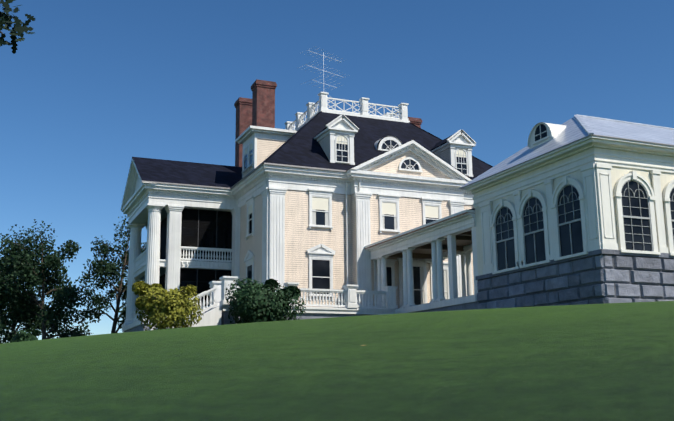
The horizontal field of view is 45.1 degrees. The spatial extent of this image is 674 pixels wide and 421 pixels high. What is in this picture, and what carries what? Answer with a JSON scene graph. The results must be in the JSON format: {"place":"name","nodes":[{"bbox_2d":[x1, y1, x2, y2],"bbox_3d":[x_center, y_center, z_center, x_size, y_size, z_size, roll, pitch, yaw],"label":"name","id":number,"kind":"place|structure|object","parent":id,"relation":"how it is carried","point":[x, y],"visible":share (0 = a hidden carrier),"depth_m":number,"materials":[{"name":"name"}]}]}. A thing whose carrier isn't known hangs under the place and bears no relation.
{"place":"outdoors","nodes":[
{"label":"outdoors","id":0,"kind":"place"},
{"bbox_2d":[0,301,673,420],"bbox_3d":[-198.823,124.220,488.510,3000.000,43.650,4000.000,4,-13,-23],"label":"lawn ground","id":1,"kind":"structure","parent":0,"point":[601,362],"depth_m":8.82,"materials":[{"name":"green plant"}]},
{"bbox_2d":[0,0,35,53],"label":"tree","id":2,"kind":"object","parent":1,"relation":"on","point":[18,29],"depth_m":6.36,"materials":[{"name":"green plant"}]},
{"bbox_2d":[1,242,45,342],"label":"tree","id":3,"kind":"object","parent":1,"relation":"on","point":[14,330],"visible":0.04,"depth_m":62.91,"materials":[{"name":"brown plant"}]},
{"bbox_2d":[0,224,68,337],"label":"tree leaves","id":4,"kind":"object","parent":3,"relation":"on","point":[36,326],"visible":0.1,"depth_m":63.84,"materials":[{"name":"green plant"}]},
{"bbox_2d":[10,329,40,342],"bbox_3d":[-16.454,6.994,42.816,1.572,1.467,1.501,4,-13,-23],"label":"bush","id":5,"kind":"object","parent":1,"relation":"on","point":[22,335],"visible":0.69,"depth_m":42.48,"materials":[{"name":"green plant"}]},
{"bbox_2d":[0,219,91,339],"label":"tree","id":6,"kind":"object","parent":1,"relation":"on","point":[40,305],"visible":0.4,"depth_m":55.92,"materials":[{"name":"brown plant"}]},
{"bbox_2d":[79,223,145,332],"bbox_3d":[-16.698,6.234,61.900,5.654,10.697,6.241,10,-16,-41],"label":"tree","id":7,"kind":"object","parent":1,"relation":"on","point":[115,319],"visible":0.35,"depth_m":61.70,"materials":[{"name":"brown plant"}]},
{"bbox_2d":[71,216,146,324],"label":"tree leaves","id":8,"kind":"object","parent":7,"relation":"attached to","point":[100,269],"visible":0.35,"depth_m":61.52,"materials":[{"name":"green plant"}]},
{"bbox_2d":[132,281,202,330],"bbox_3d":[-7.462,4.452,35.509,2.938,2.753,2.718,4,-13,-23],"label":"yellow bush","id":9,"kind":"object","parent":1,"relation":"on","point":[161,308],"visible":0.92,"depth_m":34.96,"materials":[{"name":"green plant"}]},
{"bbox_2d":[121,158,240,331],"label":"side portico","id":10,"kind":"structure","parent":1,"relation":"on","point":[193,235],"depth_m":49.36,"materials":[{"name":"white paint"}]},
{"bbox_2d":[225,278,305,323],"bbox_3d":[-3.454,4.557,37.315,3.623,2.924,3.727,4,-13,-23],"label":"dark bush","id":11,"kind":"object","parent":1,"relation":"on","point":[254,302],"visible":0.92,"depth_m":36.37,"materials":[{"name":"green plant"}]},
{"bbox_2d":[149,276,397,329],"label":"front terrace","id":12,"kind":"structure","parent":1,"relation":"on","point":[216,312],"depth_m":40.49,"materials":[{"name":"white paint"}]},
{"bbox_2d":[232,140,474,308],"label":"house","id":13,"kind":"structure","parent":1,"relation":"on","point":[312,228],"depth_m":45.82,"materials":[{"name":"white paint"}]},
{"bbox_2d":[121,111,492,205],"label":"roof","id":14,"kind":"structure","parent":13,"relation":"on","point":[301,147],"depth_m":50.49,"materials":[{"name":"stone"}]},
{"bbox_2d":[234,97,251,166],"bbox_3d":[-6.426,-4.657,57.221,1.450,6.530,1.200,4,-13,-23],"label":"chimney","id":15,"kind":"object","parent":14,"relation":"on","point":[243,106],"visible":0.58,"depth_m":57.09,"materials":[{"name":"brick"}]},
{"bbox_2d":[251,79,276,127],"bbox_3d":[-4.862,-5.377,53.611,1.450,6.430,1.200,4,-13,-23],"label":"chimney","id":16,"kind":"object","parent":14,"relation":"on","point":[263,103],"visible":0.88,"depth_m":53.51,"materials":[{"name":"brick"}]},
{"bbox_2d":[235,125,296,177],"bbox_3d":[-4.451,-3.292,51.066,3.144,2.962,3.300,4,-13,-23],"label":"dormer","id":17,"kind":"object","parent":14,"relation":"on","point":[260,144],"visible":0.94,"depth_m":50.01,"materials":[{"name":"white paint"}]},
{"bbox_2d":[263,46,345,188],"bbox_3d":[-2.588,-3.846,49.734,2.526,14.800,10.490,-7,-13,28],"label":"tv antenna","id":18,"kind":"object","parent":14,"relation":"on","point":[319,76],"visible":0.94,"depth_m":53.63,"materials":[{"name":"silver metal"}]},
{"bbox_2d":[314,114,358,164],"bbox_3d":[-0.239,-3.554,48.128,2.090,3.523,3.176,4,-13,-23],"label":"dormer","id":19,"kind":"object","parent":14,"relation":"on","point":[334,138],"visible":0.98,"depth_m":46.96,"materials":[{"name":"white paint"}]},
{"bbox_2d":[284,92,409,130],"bbox_3d":[0.527,-6.117,57.164,6.520,1.460,7.220,4,-13,-23],"label":"rooftop balustrade","id":20,"kind":"object","parent":14,"relation":"on","point":[310,111],"visible":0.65,"depth_m":54.48,"materials":[{"name":"white paint"}]},
{"bbox_2d":[374,136,402,150],"bbox_3d":[3.102,-4.011,50.616,1.960,1.020,1.248,4,-13,-23],"label":"arched dormer window","id":21,"kind":"structure","parent":14,"relation":"on","point":[387,143],"depth_m":50.08,"materials":[{"name":"white paint"}]},
{"bbox_2d":[408,117,421,127],"bbox_3d":[5.549,-4.122,60.641,1.400,5.630,1.200,4,-13,-23],"label":"chimney","id":22,"kind":"object","parent":14,"relation":"on","point":[417,122],"visible":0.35,"depth_m":60.72,"materials":[{"name":"brick"}]},
{"bbox_2d":[431,130,475,176],"bbox_3d":[7.124,-2.990,51.205,2.090,3.523,3.176,4,-13,-23],"label":"dormer","id":23,"kind":"object","parent":14,"relation":"on","point":[454,150],"visible":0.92,"depth_m":50.08,"materials":[{"name":"white paint"}]},
{"bbox_2d":[364,208,478,313],"bbox_3d":[5.737,3.592,40.967,4.650,6.380,10.800,4,-13,-23],"label":"covered passage","id":24,"kind":"object","parent":1,"relation":"on","point":[437,243],"visible":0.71,"depth_m":39.54,"materials":[{"name":"white paint"}]},
{"bbox_2d":[458,114,673,308],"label":"garden wing","id":25,"kind":"structure","parent":1,"relation":"on","point":[577,209],"depth_m":29.86,"materials":[{"name":"white paint"}]},
{"bbox_3d":[-25.699,6.701,57.472,8.471,9.533,7.561,4,-13,-23],"label":"tree wood","id":26,"kind":"object","parent":1,"relation":"on","visible":0},
{"bbox_2d":[0,233,39,343],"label":"tree","id":27,"kind":"object","parent":26,"relation":"attached to","point":[4,332],"visible":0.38,"depth_m":57.03,"materials":[{"name":"green plant"}]},
{"bbox_2d":[0,0,673,340],"label":"sky","id":28,"kind":"structure","parent":0,"point":[97,86],"materials":[{"name":"blue"}]}
]}

